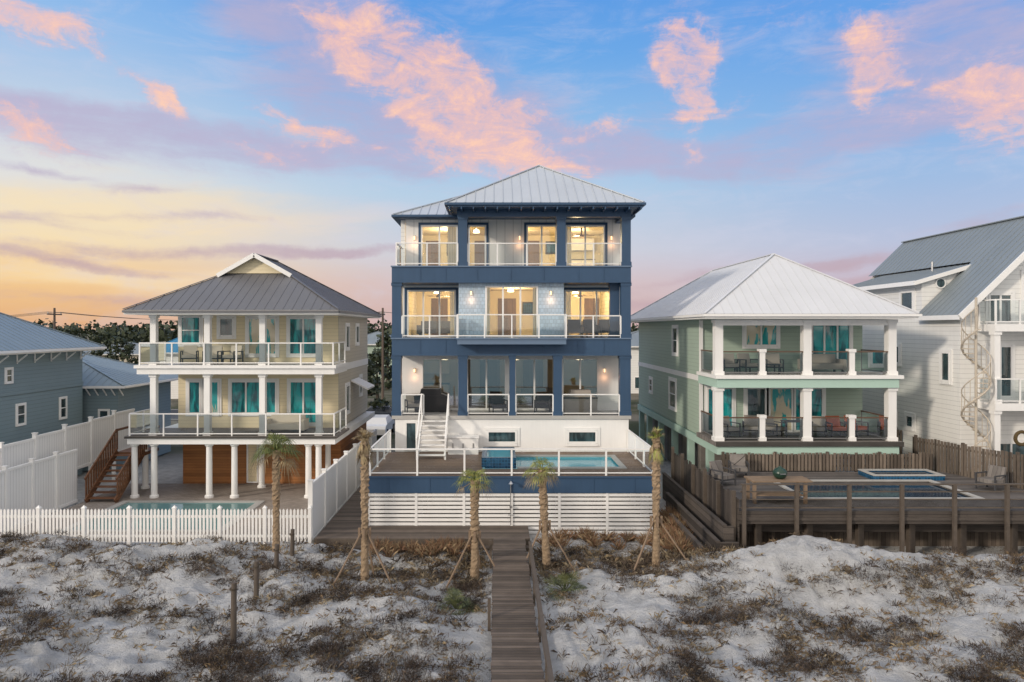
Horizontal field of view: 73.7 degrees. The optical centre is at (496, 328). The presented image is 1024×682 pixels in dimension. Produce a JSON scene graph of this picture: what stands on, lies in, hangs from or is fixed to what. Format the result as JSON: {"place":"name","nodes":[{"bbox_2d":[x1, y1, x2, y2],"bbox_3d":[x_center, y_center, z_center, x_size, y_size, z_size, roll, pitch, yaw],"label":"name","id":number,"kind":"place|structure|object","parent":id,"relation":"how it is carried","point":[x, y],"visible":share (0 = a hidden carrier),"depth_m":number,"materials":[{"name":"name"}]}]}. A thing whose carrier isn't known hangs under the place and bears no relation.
{"place":"outdoors","nodes":[
{"label":"outdoors","id":0,"kind":"place"},
{"bbox_2d":[83,342,148,364],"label":"background house","id":1,"kind":"structure","parent":0,"point":[136,353],"depth_m":115.01,"materials":[{"name":"beige"}]},
{"bbox_2d":[13,484,307,540],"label":"patio","id":2,"kind":"structure","parent":0,"point":[292,498],"depth_m":30.99,"materials":[{"name":"beige concrete"}]},
{"bbox_2d":[84,425,159,502],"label":"wooden staircase","id":3,"kind":"structure","parent":2,"relation":"on","point":[121,485],"depth_m":31.27,"materials":[{"name":"red wood"}]},
{"bbox_2d":[58,501,264,532],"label":"swimming pool","id":4,"kind":"structure","parent":2,"relation":"in","point":[190,505],"depth_m":29.24,"materials":[{"name":"teal liquid"}]},
{"bbox_2d":[160,337,177,398],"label":"background house","id":5,"kind":"structure","parent":0,"point":[174,389],"depth_m":76.00,"materials":[{"name":"white metal"}]},
{"bbox_2d":[122,253,381,497],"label":"beach house","id":6,"kind":"structure","parent":0,"point":[300,338],"depth_m":33.44,"materials":[{"name":"beige"}]},
{"bbox_2d":[180,345,198,363],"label":"armchair","id":7,"kind":"object","parent":6,"relation":"on","point":[189,351],"visible":0.96,"depth_m":32.70,"materials":[{"name":"grey fabric"}]},
{"bbox_2d":[178,316,202,346],"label":"window","id":8,"kind":"structure","parent":6,"relation":"in","point":[190,328],"depth_m":33.49,"materials":[{"name":"teal glass"}]},
{"bbox_2d":[186,378,202,415],"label":"window","id":9,"kind":"structure","parent":6,"relation":"in","point":[194,386],"depth_m":33.46,"materials":[{"name":"teal glass"}]},
{"bbox_2d":[203,378,221,415],"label":"window","id":10,"kind":"structure","parent":6,"relation":"in","point":[216,382],"depth_m":33.46,"materials":[{"name":"white glass"}]},
{"bbox_2d":[202,345,223,363],"bbox_3d":[-13.400,1.215,32.350,0.740,0.850,0.740,0,0,0],"label":"armchair","id":11,"kind":"object","parent":6,"relation":"on","point":[216,351],"visible":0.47,"depth_m":32.57,"materials":[{"name":"grey fabric"}]},
{"bbox_2d":[217,316,235,338],"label":"window","id":12,"kind":"structure","parent":6,"relation":"in","point":[226,325],"depth_m":33.46,"materials":[{"name":"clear glass"}]},
{"bbox_2d":[221,345,243,363],"bbox_3d":[-12.485,1.215,32.348,0.740,0.850,0.740,0,0,17],"label":"armchair","id":13,"kind":"object","parent":6,"relation":"on","point":[240,351],"visible":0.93,"depth_m":32.46,"materials":[{"name":"grey fabric"}]},
{"bbox_2d":[247,444,258,482],"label":"door","id":14,"kind":"structure","parent":6,"relation":"in","point":[251,448],"depth_m":33.98,"materials":[{"name":"beige"}]},
{"bbox_2d":[228,378,278,415],"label":"window","id":15,"kind":"structure","parent":6,"relation":"in","point":[243,393],"depth_m":33.49,"materials":[{"name":"teal glass"}]},
{"bbox_2d":[245,316,278,356],"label":"window","id":16,"kind":"structure","parent":6,"relation":"in","point":[251,323],"depth_m":33.49,"materials":[{"name":"teal glass"}]},
{"bbox_2d":[267,414,308,432],"bbox_3d":[-9.900,4.440,32.215,1.900,0.820,0.870,0,0,0],"label":"outdoor sofa","id":17,"kind":"object","parent":6,"relation":"on","point":[282,421],"visible":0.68,"depth_m":32.34,"materials":[{"name":"beige fabric"}]},
{"bbox_2d":[286,316,315,356],"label":"window","id":18,"kind":"structure","parent":6,"relation":"in","point":[298,328],"depth_m":33.49,"materials":[{"name":"teal glass"}]},
{"bbox_2d":[287,378,315,425],"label":"window","id":19,"kind":"structure","parent":6,"relation":"in","point":[301,392],"depth_m":33.49,"materials":[{"name":"teal glass"}]},
{"bbox_2d":[345,382,350,414],"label":"window","id":20,"kind":"structure","parent":6,"relation":"in","point":[347,385],"depth_m":35.42,"materials":[{"name":"white glass"}]},
{"bbox_2d":[367,331,391,379],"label":"background house","id":21,"kind":"structure","parent":0,"point":[371,339],"depth_m":105.02,"materials":[{"name":"green"}]},
{"bbox_2d":[0,330,1023,681],"bbox_3d":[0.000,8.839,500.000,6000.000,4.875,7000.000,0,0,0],"label":"ground","id":22,"kind":"structure","parent":0,"point":[638,608],"depth_m":18.34,"materials":[{"name":"white sand"}]},
{"bbox_2d":[0,449,77,533],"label":"privacy fence","id":23,"kind":"object","parent":22,"relation":"on","point":[49,482],"visible":0.78,"depth_m":27.98,"materials":[{"name":"plastic"}]},
{"bbox_2d":[0,408,134,485],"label":"privacy fence","id":24,"kind":"object","parent":22,"relation":"on","point":[89,439],"visible":0.7,"depth_m":32.00,"materials":[{"name":"plastic"}]},
{"bbox_2d":[0,312,177,475],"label":"beach house","id":25,"kind":"structure","parent":22,"relation":"on","point":[51,380],"depth_m":34.39,"materials":[{"name":"blue"}]},
{"bbox_2d":[4,367,13,383],"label":"window","id":26,"kind":"structure","parent":25,"relation":"in","point":[9,371],"depth_m":30.78,"materials":[{"name":"white glass"}]},
{"bbox_2d":[15,402,26,426],"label":"window","id":27,"kind":"structure","parent":25,"relation":"in","point":[20,408],"depth_m":31.55,"materials":[{"name":"white glass"}]},
{"bbox_2d":[59,396,67,419],"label":"window","id":28,"kind":"structure","parent":25,"relation":"in","point":[63,401],"depth_m":34.69,"materials":[{"name":"white glass"}]},
{"bbox_2d":[89,331,117,359],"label":"pine tree","id":29,"kind":"object","parent":22,"relation":"on","point":[98,338],"visible":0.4,"depth_m":99.70,"materials":[{"name":"green plant"}]},
{"bbox_2d":[106,336,138,364],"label":"pine tree","id":30,"kind":"object","parent":22,"relation":"on","point":[128,350],"visible":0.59,"depth_m":83.67,"materials":[{"name":"green plant"}]},
{"bbox_2d":[0,505,311,545],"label":"picket fence","id":31,"kind":"object","parent":22,"relation":"on","point":[85,516],"visible":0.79,"depth_m":24.38,"materials":[{"name":"white paint"}]},
{"bbox_2d":[230,582,236,643],"bbox_3d":[-6.470,7.077,16.797,0.163,1.682,0.170,0,0,0],"label":"wooden post","id":32,"kind":"object","parent":22,"relation":"on","point":[233,623],"visible":0.83,"depth_m":16.74,"materials":[{"name":"brown wood"}]},
{"bbox_2d":[253,560,258,598],"bbox_3d":[-6.756,7.158,19.203,0.163,1.267,0.170,0,0,0],"label":"wooden post","id":33,"kind":"object","parent":22,"relation":"on","point":[256,578],"visible":0.83,"depth_m":19.15,"materials":[{"name":"brown wood"}]},
{"bbox_2d":[247,431,304,551],"bbox_3d":[-7.498,5.520,23.405,2.250,4.168,2.130,0,0,0],"label":"palm tree","id":34,"kind":"object","parent":22,"relation":"on","point":[276,454],"visible":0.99,"depth_m":23.09,"materials":[{"name":"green plant"}]},
{"bbox_2d":[33,318,638,343],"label":"distant woodland","id":35,"kind":"object","parent":22,"relation":"on","point":[134,333],"visible":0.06,"depth_m":196.74,"materials":[{"name":"green plant"}]},
{"bbox_2d":[307,429,376,543],"bbox_3d":[-6.660,6.655,31.183,0.200,2.490,13.515,0,0,0],"label":"privacy fence","id":36,"kind":"object","parent":22,"relation":"on","point":[333,488],"visible":0.59,"depth_m":27.91,"materials":[{"name":"plastic"}]},
{"bbox_2d":[334,427,390,584],"bbox_3d":[-3.976,5.492,20.895,1.871,5.086,1.329,0,0,0],"label":"palm tree","id":37,"kind":"object","parent":22,"relation":"on","point":[363,452],"visible":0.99,"depth_m":20.61,"materials":[{"name":"brown plant"}]},
{"bbox_2d":[367,353,388,408],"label":"pine tree","id":38,"kind":"object","parent":22,"relation":"on","point":[371,370],"visible":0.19,"depth_m":54.97,"materials":[{"name":"green plant"}]},
{"bbox_2d":[367,348,391,398],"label":"pine tree","id":39,"kind":"object","parent":22,"relation":"on","point":[376,355],"visible":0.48,"depth_m":71.60,"materials":[{"name":"green plant"}]},
{"bbox_2d":[366,405,394,419],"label":"parked car","id":40,"kind":"object","parent":22,"relation":"on","point":[386,410],"visible":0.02,"depth_m":55.22,"materials":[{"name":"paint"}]},
{"bbox_2d":[367,415,394,434],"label":"parked car","id":41,"kind":"object","parent":22,"relation":"on","point":[382,424],"visible":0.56,"depth_m":48.68,"materials":[{"name":"white paint"}]},
{"bbox_2d":[372,332,391,389],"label":"pine tree","id":42,"kind":"object","parent":22,"relation":"on","point":[387,343],"visible":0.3,"depth_m":87.60,"materials":[{"name":"green plant"}]},
{"bbox_2d":[381,308,384,398],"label":"utility pole","id":43,"kind":"object","parent":22,"relation":"on","point":[382,375],"visible":0.84,"depth_m":67.91,"materials":[{"name":"brown wood"}]},
{"bbox_2d":[315,487,529,550],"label":"wooden platform","id":44,"kind":"structure","parent":22,"relation":"on","point":[343,524],"depth_m":24.99,"materials":[{"name":"brown wood"}]},
{"bbox_2d":[437,586,478,614],"bbox_3d":[-1.086,7.577,18.993,1.557,0.660,1.164,0,0,-24],"label":"palmetto bush","id":45,"kind":"object","parent":22,"relation":"on","point":[454,602],"visible":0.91,"depth_m":19.04,"materials":[{"name":"green plant"}]},
{"bbox_2d":[446,469,496,586],"bbox_3d":[-0.809,6.248,21.554,1.756,3.713,1.513,0,0,-21],"label":"palm tree","id":46,"kind":"object","parent":22,"relation":"on","point":[474,531],"visible":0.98,"depth_m":21.49,"materials":[{"name":"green plant"}]},
{"bbox_2d":[368,429,652,533],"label":"pool deck","id":47,"kind":"structure","parent":22,"relation":"on","point":[391,474],"depth_m":25.88,"materials":[{"name":"white paint"}]},
{"bbox_2d":[448,435,478,453],"bbox_3d":[-1.468,5.180,30.595,1.416,0.780,0.670,0,0,0],"label":"storage box","id":48,"kind":"object","parent":47,"relation":"on","point":[463,441],"visible":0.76,"depth_m":30.30,"materials":[{"name":"white paint"}]},
{"bbox_2d":[482,447,626,468],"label":"swimming pool","id":49,"kind":"structure","parent":47,"relation":"in","point":[496,459],"depth_m":28.57,"materials":[{"name":"liquid"}]},
{"bbox_2d":[0,529,1023,681],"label":"dune shrubs","id":50,"kind":"object","parent":22,"relation":"on","point":[689,660],"visible":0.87,"depth_m":17.15,"materials":[{"name":"brown plant"}]},
{"bbox_2d":[488,538,553,681],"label":"boardwalk","id":51,"kind":"structure","parent":22,"relation":"on","point":[516,650],"depth_m":17.36,"materials":[{"name":"brown wood"}]},
{"bbox_2d":[521,457,574,570],"bbox_3d":[1.550,6.023,22.459,1.820,3.744,1.479,0,0,-14],"label":"palm tree","id":52,"kind":"object","parent":22,"relation":"on","point":[544,527],"visible":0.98,"depth_m":22.29,"materials":[{"name":"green plant"}]},
{"bbox_2d":[541,571,587,601],"bbox_3d":[2.050,7.471,20.104,1.494,0.696,1.371,0,0,-14],"label":"palmetto bush","id":53,"kind":"object","parent":22,"relation":"on","point":[565,578],"visible":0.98,"depth_m":20.15,"materials":[{"name":"green plant"}]},
{"bbox_2d":[631,330,638,392],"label":"background house","id":54,"kind":"structure","parent":22,"relation":"on","point":[634,363],"depth_m":80.00,"materials":[{"name":"grey metal"}]},
{"bbox_2d":[633,426,686,572],"bbox_3d":[5.070,5.466,21.795,1.871,4.786,1.329,0,0,0],"label":"palm tree","id":55,"kind":"object","parent":22,"relation":"on","point":[656,447],"visible":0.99,"depth_m":21.50,"materials":[{"name":"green plant"}]},
{"bbox_2d":[631,253,921,471],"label":"beach house","id":56,"kind":"structure","parent":22,"relation":"on","point":[692,393],"depth_m":31.05,"materials":[{"name":"green"}]},
{"bbox_2d":[668,376,676,411],"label":"window","id":57,"kind":"structure","parent":56,"relation":"in","point":[672,382],"depth_m":36.34,"materials":[{"name":"white glass"}]},
{"bbox_2d":[672,325,678,356],"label":"window","id":58,"kind":"structure","parent":56,"relation":"in","point":[675,328],"depth_m":35.74,"materials":[{"name":"white glass"}]},
{"bbox_2d":[704,385,735,431],"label":"window","id":59,"kind":"structure","parent":56,"relation":"in","point":[729,394],"depth_m":31.48,"materials":[{"name":"teal glass"}]},
{"bbox_2d":[723,353,740,371],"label":"armchair","id":60,"kind":"object","parent":56,"relation":"on","point":[729,360],"visible":0.68,"depth_m":30.39,"materials":[{"name":"grey fabric"}]},
{"bbox_2d":[723,416,740,437],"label":"armchair","id":61,"kind":"object","parent":56,"relation":"on","point":[728,427],"visible":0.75,"depth_m":30.04,"materials":[{"name":"grey fabric"}]},
{"bbox_2d":[736,353,757,371],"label":"armchair","id":62,"kind":"object","parent":56,"relation":"on","point":[745,359],"visible":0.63,"depth_m":30.80,"materials":[{"name":"grey fabric"}]},
{"bbox_2d":[742,415,757,435],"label":"armchair","id":63,"kind":"object","parent":56,"relation":"on","point":[749,424],"visible":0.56,"depth_m":30.71,"materials":[{"name":"grey fabric"}]},
{"bbox_2d":[743,388,768,431],"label":"window","id":64,"kind":"structure","parent":56,"relation":"in","point":[755,400],"depth_m":31.48,"materials":[{"name":"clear glass"}]},
{"bbox_2d":[742,325,779,348],"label":"window","id":65,"kind":"structure","parent":56,"relation":"in","point":[753,336],"depth_m":31.48,"materials":[{"name":"teal glass"}]},
{"bbox_2d":[765,353,783,371],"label":"armchair","id":66,"kind":"object","parent":56,"relation":"on","point":[772,358],"visible":0.68,"depth_m":30.73,"materials":[{"name":"grey fabric"}]},
{"bbox_2d":[765,415,785,437],"bbox_3d":[12.372,4.325,30.341,0.740,0.850,0.740,0,0,-34],"label":"armchair","id":67,"kind":"object","parent":56,"relation":"on","point":[771,426],"visible":0.74,"depth_m":30.25,"materials":[{"name":"grey fabric"}]},
{"bbox_2d":[769,388,792,431],"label":"window","id":68,"kind":"structure","parent":56,"relation":"in","point":[780,399],"depth_m":31.48,"materials":[{"name":"teal glass"}]},
{"bbox_2d":[793,388,825,431],"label":"window","id":69,"kind":"structure","parent":56,"relation":"in","point":[818,394],"depth_m":31.48,"materials":[{"name":"teal glass"}]},
{"bbox_2d":[812,416,826,437],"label":"armchair","id":70,"kind":"object","parent":56,"relation":"on","point":[820,425],"visible":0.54,"depth_m":30.32,"materials":[{"name":"grey fabric"}]},
{"bbox_2d":[797,354,846,371],"bbox_3d":[14.600,1.540,30.615,1.800,0.820,0.870,0,0,0],"label":"outdoor sofa","id":71,"kind":"object","parent":56,"relation":"on","point":[825,361],"visible":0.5,"depth_m":30.70,"materials":[{"name":"beige fabric"}]},
{"bbox_2d":[812,325,852,359],"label":"window","id":72,"kind":"structure","parent":56,"relation":"in","point":[824,337],"depth_m":31.48,"materials":[{"name":"teal glass"}]},
{"bbox_2d":[824,416,846,436],"bbox_3d":[15.100,4.325,30.350,0.740,0.850,0.740,0,0,0],"label":"armchair","id":73,"kind":"object","parent":56,"relation":"on","point":[833,424],"visible":0.73,"depth_m":30.40,"materials":[{"name":"red fabric"}]},
{"bbox_2d":[844,415,868,436],"bbox_3d":[16.081,4.325,30.546,0.740,0.850,0.740,0,0,-23],"label":"armchair","id":74,"kind":"object","parent":56,"relation":"on","point":[858,428],"visible":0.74,"depth_m":30.32,"materials":[{"name":"red fabric"}]},
{"bbox_2d":[662,447,1023,555],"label":"pool deck","id":75,"kind":"structure","parent":22,"relation":"on","point":[718,514],"depth_m":23.20,"materials":[{"name":"brown wood"}]},
{"bbox_2d":[709,460,735,485],"bbox_3d":[8.676,5.555,26.244,0.740,0.850,0.740,0,0,-29],"label":"armchair","id":76,"kind":"object","parent":75,"relation":"on","point":[716,470],"visible":0.91,"depth_m":26.27,"materials":[{"name":"grey fabric"}]},
{"bbox_2d":[728,454,749,475],"bbox_3d":[9.810,5.555,27.649,0.740,0.850,0.740,0,0,11],"label":"armchair","id":77,"kind":"object","parent":75,"relation":"on","point":[737,462],"visible":0.84,"depth_m":27.82,"materials":[{"name":"grey fabric"}]},
{"bbox_2d":[744,476,812,503],"bbox_3d":[9.775,5.585,23.710,2.050,0.790,0.820,0,0,0],"label":"wooden table","id":78,"kind":"object","parent":75,"relation":"on","point":[773,479],"visible":0.92,"depth_m":23.47,"materials":[{"name":"brown wood"}]},
{"bbox_2d":[772,466,786,478],"bbox_3d":[9.850,4.970,23.678,0.480,0.440,0.516,0,0,0],"label":"charcoal grill","id":79,"kind":"object","parent":78,"relation":"on","point":[779,472],"visible":1,"depth_m":23.55,"materials":[{"name":"green ceramic"}]},
{"bbox_2d":[721,452,932,471],"bbox_3d":[13.909,5.710,28.729,8.818,1.080,0.182,0,0,0],"label":"wooden fence","id":80,"kind":"object","parent":75,"relation":"on","point":[879,460],"visible":0.79,"depth_m":28.64,"materials":[{"name":"brown wood"}]},
{"bbox_2d":[778,469,984,498],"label":"swimming pool","id":81,"kind":"structure","parent":75,"relation":"in","point":[899,475],"depth_m":25.97,"materials":[{"name":"blue liquid"}]},
{"bbox_2d":[912,435,1023,488],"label":"wooden fence","id":82,"kind":"object","parent":75,"relation":"on","point":[935,447],"visible":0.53,"depth_m":27.59,"materials":[{"name":"brown wood"}]},
{"bbox_2d":[975,465,1007,492],"bbox_3d":[18.447,5.555,25.418,0.740,0.850,0.740,0,0,-21],"label":"armchair","id":83,"kind":"object","parent":75,"relation":"on","point":[995,474],"visible":0.83,"depth_m":25.39,"materials":[{"name":"grey fabric"}]},
{"bbox_2d":[854,430,901,471],"bbox_3d":[18.509,6.325,33.079,2.218,2.950,0.182,0,0,0],"label":"wooden fence","id":84,"kind":"object","parent":22,"relation":"on","point":[899,434],"visible":0.06,"depth_m":32.99,"materials":[{"name":"brown wood"}]},
{"bbox_2d":[836,215,1023,473],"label":"beach house","id":85,"kind":"structure","parent":22,"relation":"on","point":[960,354],"depth_m":30.12,"materials":[{"name":"white wood"}]},
{"bbox_2d":[899,288,914,309],"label":"window","id":86,"kind":"structure","parent":85,"relation":"in","point":[906,296],"depth_m":32.62,"materials":[{"name":"white glass"}]},
{"bbox_2d":[904,412,914,431],"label":"window","id":87,"kind":"structure","parent":85,"relation":"in","point":[909,418],"depth_m":32.49,"materials":[{"name":"white glass"}]},
{"bbox_2d":[939,349,951,384],"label":"window","id":88,"kind":"structure","parent":85,"relation":"in","point":[945,355],"depth_m":29.91,"materials":[{"name":"white glass"}]},
{"bbox_2d":[985,343,1014,399],"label":"window","id":89,"kind":"structure","parent":85,"relation":"in","point":[1007,349],"depth_m":28.96,"materials":[{"name":"white glass"}]},
{"bbox_2d":[985,291,1014,323],"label":"window","id":90,"kind":"structure","parent":85,"relation":"in","point":[1005,308],"depth_m":28.96,"materials":[{"name":"white glass"}]},
{"bbox_2d":[985,439,1023,471],"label":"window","id":91,"kind":"structure","parent":85,"relation":"in","point":[1009,445],"depth_m":28.98,"materials":[{"name":"white glass"}]},
{"bbox_2d":[1021,270,1023,323],"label":"window","id":92,"kind":"structure","parent":85,"relation":"in","point":[1022,271],"depth_m":28.96,"materials":[{"name":"white glass"}]},
{"bbox_2d":[0,0,1023,329],"label":"sky","id":93,"kind":"structure","parent":0,"point":[149,148],"materials":[{"name":"blue"}]},
{"bbox_2d":[391,165,645,497],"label":"beach house","id":94,"kind":"structure","parent":0,"point":[487,276],"depth_m":31.29,"materials":[{"name":"blue paint"}]},
{"bbox_2d":[405,421,416,450],"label":"door","id":95,"kind":"structure","parent":94,"relation":"in","point":[410,426],"depth_m":30.99,"materials":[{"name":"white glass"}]},
{"bbox_2d":[404,393,422,412],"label":"armchair","id":96,"kind":"object","parent":94,"relation":"on","point":[409,403],"visible":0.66,"depth_m":32.29,"materials":[{"name":"grey fabric"}]},
{"bbox_2d":[414,388,447,411],"bbox_3d":[-3.100,3.375,32.490,1.580,1.090,0.620,0,0,0],"label":"barbecue grill","id":97,"kind":"object","parent":94,"relation":"on","point":[435,399],"visible":0.95,"depth_m":32.20,"materials":[{"name":"black metal"}]},
{"bbox_2d":[404,288,457,336],"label":"sliding door","id":98,"kind":"structure","parent":94,"relation":"in","point":[406,290],"depth_m":32.98,"materials":[{"name":"white glass"}]},
{"bbox_2d":[417,321,449,334],"bbox_3d":[-3.000,-0.010,36.015,2.300,0.820,0.870,0,0,0],"label":"sofa","id":99,"kind":"object","parent":94,"relation":"in","point":[444,327],"visible":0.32,"depth_m":36.28,"materials":[{"name":"grey fabric"}]},
{"bbox_2d":[423,362,449,394],"bbox_3d":[-3.600,2.860,37.605,2.040,2.100,0.590,0,0,0],"label":"kitchen cabinet","id":100,"kind":"object","parent":94,"relation":"in","point":[431,367],"visible":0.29,"depth_m":37.60,"materials":[{"name":"white paint"}]},
{"bbox_2d":[418,223,457,265],"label":"sliding door","id":101,"kind":"structure","parent":94,"relation":"in","point":[420,225],"depth_m":32.98,"materials":[{"name":"white glass"}]},
{"bbox_2d":[421,358,457,409],"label":"sliding door","id":102,"kind":"structure","parent":94,"relation":"in","point":[421,358],"depth_m":32.98,"materials":[{"name":"white glass"}]},
{"bbox_2d":[468,223,488,265],"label":"sliding door","id":103,"kind":"structure","parent":94,"relation":"in","point":[486,225],"depth_m":32.96,"materials":[{"name":"white plastic"}]},
{"bbox_2d":[468,358,506,409],"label":"sliding door","id":104,"kind":"structure","parent":94,"relation":"in","point":[486,408],"depth_m":32.98,"materials":[{"name":"white plastic"}]},
{"bbox_2d":[489,395,507,412],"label":"armchair","id":105,"kind":"object","parent":94,"relation":"on","point":[496,401],"visible":0.93,"depth_m":32.24,"materials":[{"name":"grey fabric"}]},
{"bbox_2d":[484,427,519,445],"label":"window","id":106,"kind":"structure","parent":94,"relation":"in","point":[493,436],"depth_m":30.96,"materials":[{"name":"white glass"}]},
{"bbox_2d":[485,286,537,336],"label":"sliding door","id":107,"kind":"structure","parent":94,"relation":"in","point":[486,287],"depth_m":31.28,"materials":[{"name":"glass"}]},
{"bbox_2d":[522,302,532,313],"bbox_3d":[1.800,-1.150,37.947,0.700,0.700,0.055,0,0,0],"label":"framed picture","id":108,"kind":"object","parent":94,"relation":"attached to","point":[527,307],"visible":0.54,"depth_m":37.92,"materials":[{"name":"grey paper"}]},
{"bbox_2d":[515,358,552,409],"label":"sliding door","id":109,"kind":"structure","parent":94,"relation":"in","point":[516,358],"depth_m":32.98,"materials":[{"name":"white glass"}]},
{"bbox_2d":[524,223,555,265],"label":"sliding door","id":110,"kind":"structure","parent":94,"relation":"in","point":[526,225],"depth_m":32.98,"materials":[{"name":"white glass"}]},
{"bbox_2d":[518,388,566,404],"bbox_3d":[2.400,3.500,35.615,2.500,0.820,0.870,0,0,0],"label":"sofa","id":111,"kind":"object","parent":94,"relation":"in","point":[525,398],"visible":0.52,"depth_m":35.88,"materials":[{"name":"grey fabric"}]},
{"bbox_2d":[534,393,551,412],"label":"armchair","id":112,"kind":"object","parent":94,"relation":"on","point":[543,401],"visible":0.96,"depth_m":32.44,"materials":[{"name":"grey fabric"}]},
{"bbox_2d":[567,320,582,337],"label":"armchair","id":113,"kind":"object","parent":94,"relation":"on","point":[574,326],"visible":0.86,"depth_m":32.45,"materials":[{"name":"grey fabric"}]},
{"bbox_2d":[562,358,598,409],"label":"sliding door","id":114,"kind":"structure","parent":94,"relation":"in","point":[563,358],"depth_m":32.98,"materials":[{"name":"white glass"}]},
{"bbox_2d":[563,389,597,412],"bbox_3d":[3.900,3.375,31.790,1.580,1.090,0.620,0,0,0],"label":"barbecue grill","id":115,"kind":"object","parent":94,"relation":"on","point":[576,403],"visible":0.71,"depth_m":31.50,"materials":[{"name":"silver metal"}]},
{"bbox_2d":[564,427,599,445],"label":"window","id":116,"kind":"structure","parent":94,"relation":"in","point":[573,436],"depth_m":30.96,"materials":[{"name":"white glass"}]},
{"bbox_2d":[571,238,594,265],"bbox_3d":[4.400,-3.940,37.605,2.040,2.100,0.590,0,0,0],"label":"kitchen cabinet","id":117,"kind":"object","parent":94,"relation":"in","point":[578,247],"visible":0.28,"depth_m":37.60,"materials":[{"name":"white paint"}]},
{"bbox_2d":[564,288,608,336],"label":"sliding door","id":118,"kind":"structure","parent":94,"relation":"in","point":[579,290],"depth_m":32.98,"materials":[{"name":"white glass"}]},
{"bbox_2d":[566,223,607,265],"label":"sliding door","id":119,"kind":"structure","parent":94,"relation":"in","point":[605,225],"depth_m":32.98,"materials":[{"name":"white glass"}]},
{"bbox_2d":[583,320,601,337],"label":"armchair","id":120,"kind":"object","parent":94,"relation":"on","point":[587,326],"visible":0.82,"depth_m":32.15,"materials":[{"name":"grey fabric"}]},
{"bbox_2d":[368,503,701,557],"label":"ornamental grass","id":121,"kind":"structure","parent":0,"point":[677,534],"depth_m":24.26,"materials":[{"name":"brown plant"}]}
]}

